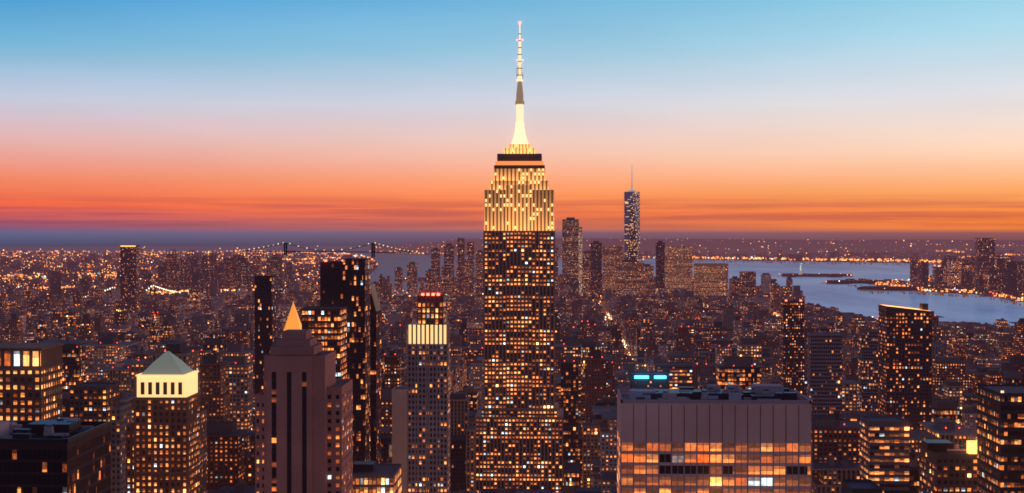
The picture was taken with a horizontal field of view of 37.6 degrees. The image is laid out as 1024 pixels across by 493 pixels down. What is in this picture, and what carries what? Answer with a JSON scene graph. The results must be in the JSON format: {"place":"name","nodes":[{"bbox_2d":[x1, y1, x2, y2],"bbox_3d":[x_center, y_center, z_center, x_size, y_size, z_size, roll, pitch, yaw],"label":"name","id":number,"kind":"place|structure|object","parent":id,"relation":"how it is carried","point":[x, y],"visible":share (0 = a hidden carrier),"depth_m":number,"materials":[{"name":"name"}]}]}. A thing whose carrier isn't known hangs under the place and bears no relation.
{"place":"outdoors","nodes":[
{"label":"outdoors","id":0,"kind":"place"},
{"bbox_2d":[0,238,1023,360],"bbox_3d":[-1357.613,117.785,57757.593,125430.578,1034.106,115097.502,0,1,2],"label":"water","id":1,"kind":"structure","parent":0,"point":[865,302],"depth_m":13347.38,"materials":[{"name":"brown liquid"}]},
{"bbox_2d":[0,343,63,420],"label":"edge tower","id":2,"kind":"structure","parent":1,"relation":"on","point":[30,381],"depth_m":700.59,"materials":[{"name":"brown"}]},
{"bbox_2d":[0,401,110,492],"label":"block","id":3,"kind":"structure","parent":1,"relation":"on","point":[65,455],"depth_m":475.34,"materials":[{"name":"brown"}]},
{"bbox_2d":[70,382,131,492],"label":"slab","id":4,"kind":"structure","parent":1,"relation":"on","point":[99,401],"depth_m":905.86,"materials":[{"name":"brown"}]},
{"bbox_2d":[120,245,139,310],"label":"tower","id":5,"kind":"structure","parent":1,"relation":"on","point":[129,280],"depth_m":5001.41,"materials":[{"name":"brown"}]},
{"bbox_2d":[85,286,175,297],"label":"river bridge","id":6,"kind":"structure","parent":1,"relation":"on","point":[154,287],"depth_m":6151.66,"materials":[{"name":"grey metal"}]},
{"bbox_2d":[126,346,200,492],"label":"high-rise building","id":7,"kind":"structure","parent":1,"relation":"on","point":[163,442],"depth_m":801.24,"materials":[{"name":"brown"}]},
{"bbox_2d":[255,276,275,393],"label":"dark slim tower","id":8,"kind":"structure","parent":1,"relation":"on","point":[265,313],"depth_m":1500.86,"materials":[{"name":"brown"}]},
{"bbox_2d":[255,329,352,492],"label":"skyscraper","id":9,"kind":"structure","parent":1,"relation":"on","point":[304,421],"depth_m":650.33,"materials":[{"name":"brown"}]},
{"bbox_2d":[283,301,301,330],"bbox_3d":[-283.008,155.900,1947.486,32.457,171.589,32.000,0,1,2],"label":"pyramid roof","id":10,"kind":"structure","parent":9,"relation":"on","point":[293,321],"depth_m":1940.29,"materials":[{"name":"orange"}]},
{"bbox_2d":[302,306,346,378],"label":"office slab","id":11,"kind":"structure","parent":1,"relation":"on","point":[326,326],"depth_m":900.53,"materials":[{"name":"brown"}]},
{"bbox_2d":[237,243,414,256],"bbox_3d":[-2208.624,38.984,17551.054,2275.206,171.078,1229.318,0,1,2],"label":"suspension bridge","id":12,"kind":"structure","parent":1,"relation":"on","point":[372,250],"depth_m":17539.27,"materials":[{"name":"grey metal"}]},
{"bbox_2d":[320,258,370,461],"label":"dark glass towers","id":13,"kind":"structure","parent":1,"relation":"on","point":[345,282],"depth_m":1100.66,"materials":[{"name":"brown glass"}]},
{"bbox_2d":[370,284,380,463],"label":"skyscraper","id":14,"kind":"structure","parent":1,"relation":"on","point":[375,369],"depth_m":1151.43,"materials":[{"name":"grey"}]},
{"bbox_2d":[353,461,401,492],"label":"block","id":15,"kind":"structure","parent":1,"relation":"on","point":[371,477],"depth_m":805.08,"materials":[{"name":"brown"}]},
{"bbox_2d":[388,440,391,463],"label":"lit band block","id":16,"kind":"structure","parent":1,"relation":"on","point":[390,453],"depth_m":1001.90,"materials":[{"name":"brown"}]},
{"bbox_2d":[392,293,450,492],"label":"crown tower","id":17,"kind":"structure","parent":1,"relation":"on","point":[421,438],"depth_m":901.08,"materials":[{"name":"grey"}]},
{"bbox_2d":[453,22,563,492],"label":"skyscraper","id":18,"kind":"structure","parent":1,"relation":"on","point":[519,429],"depth_m":1290.15,"materials":[{"name":"grey metal"}]},
{"bbox_2d":[0,249,1023,492],"bbox_3d":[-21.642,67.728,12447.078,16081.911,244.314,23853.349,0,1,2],"label":"city buildings","id":19,"kind":"structure","parent":1,"relation":"on","point":[211,320],"depth_m":2545.68,"materials":[{"name":"brown concrete"}]},
{"bbox_2d":[395,217,755,297],"bbox_3d":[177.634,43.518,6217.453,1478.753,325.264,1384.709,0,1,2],"label":"distant buildings","id":20,"kind":"structure","parent":1,"relation":"on","point":[598,268],"depth_m":6026.66,"materials":[{"name":"grey concrete"}]},
{"bbox_2d":[624,181,639,261],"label":"skyscraper","id":21,"kind":"structure","parent":1,"relation":"on","point":[631,223],"depth_m":5904.06,"materials":[{"name":"grey glass"}]},
{"bbox_2d":[403,273,975,290],"bbox_3d":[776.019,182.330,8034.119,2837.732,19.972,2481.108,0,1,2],"label":"island tree belts","id":22,"kind":"object","parent":1,"relation":"on","point":[902,288],"visible":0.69,"depth_m":7707.89,"materials":[{"name":"black"}]},
{"bbox_2d":[617,384,811,492],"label":"office building","id":23,"kind":"structure","parent":1,"relation":"on","point":[730,438],"depth_m":590.90,"materials":[{"name":"grey concrete"}]},
{"bbox_2d":[628,300,1023,492],"bbox_3d":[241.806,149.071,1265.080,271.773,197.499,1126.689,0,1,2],"label":"buildings","id":24,"kind":"structure","parent":1,"relation":"on","point":[895,370],"depth_m":1300.65,"materials":[{"name":"brown"}]},
{"bbox_2d":[838,278,891,280],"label":"ellis island buildings","id":25,"kind":"structure","parent":1,"relation":"on","point":[861,279],"depth_m":7797.05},
{"bbox_2d":[932,238,1023,291],"bbox_3d":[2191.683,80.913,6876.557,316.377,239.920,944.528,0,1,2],"label":"distant buildings","id":26,"kind":"structure","parent":1,"relation":"on","point":[986,258],"depth_m":6916.22,"materials":[{"name":"grey concrete"}]},
{"bbox_2d":[0,238,1023,428],"bbox_3d":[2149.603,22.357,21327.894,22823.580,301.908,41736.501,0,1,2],"label":"city lights","id":27,"kind":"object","parent":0,"point":[338,257],"depth_m":13660.43},
{"bbox_2d":[0,0,1023,245],"label":"sky","id":28,"kind":"structure","parent":0,"point":[123,122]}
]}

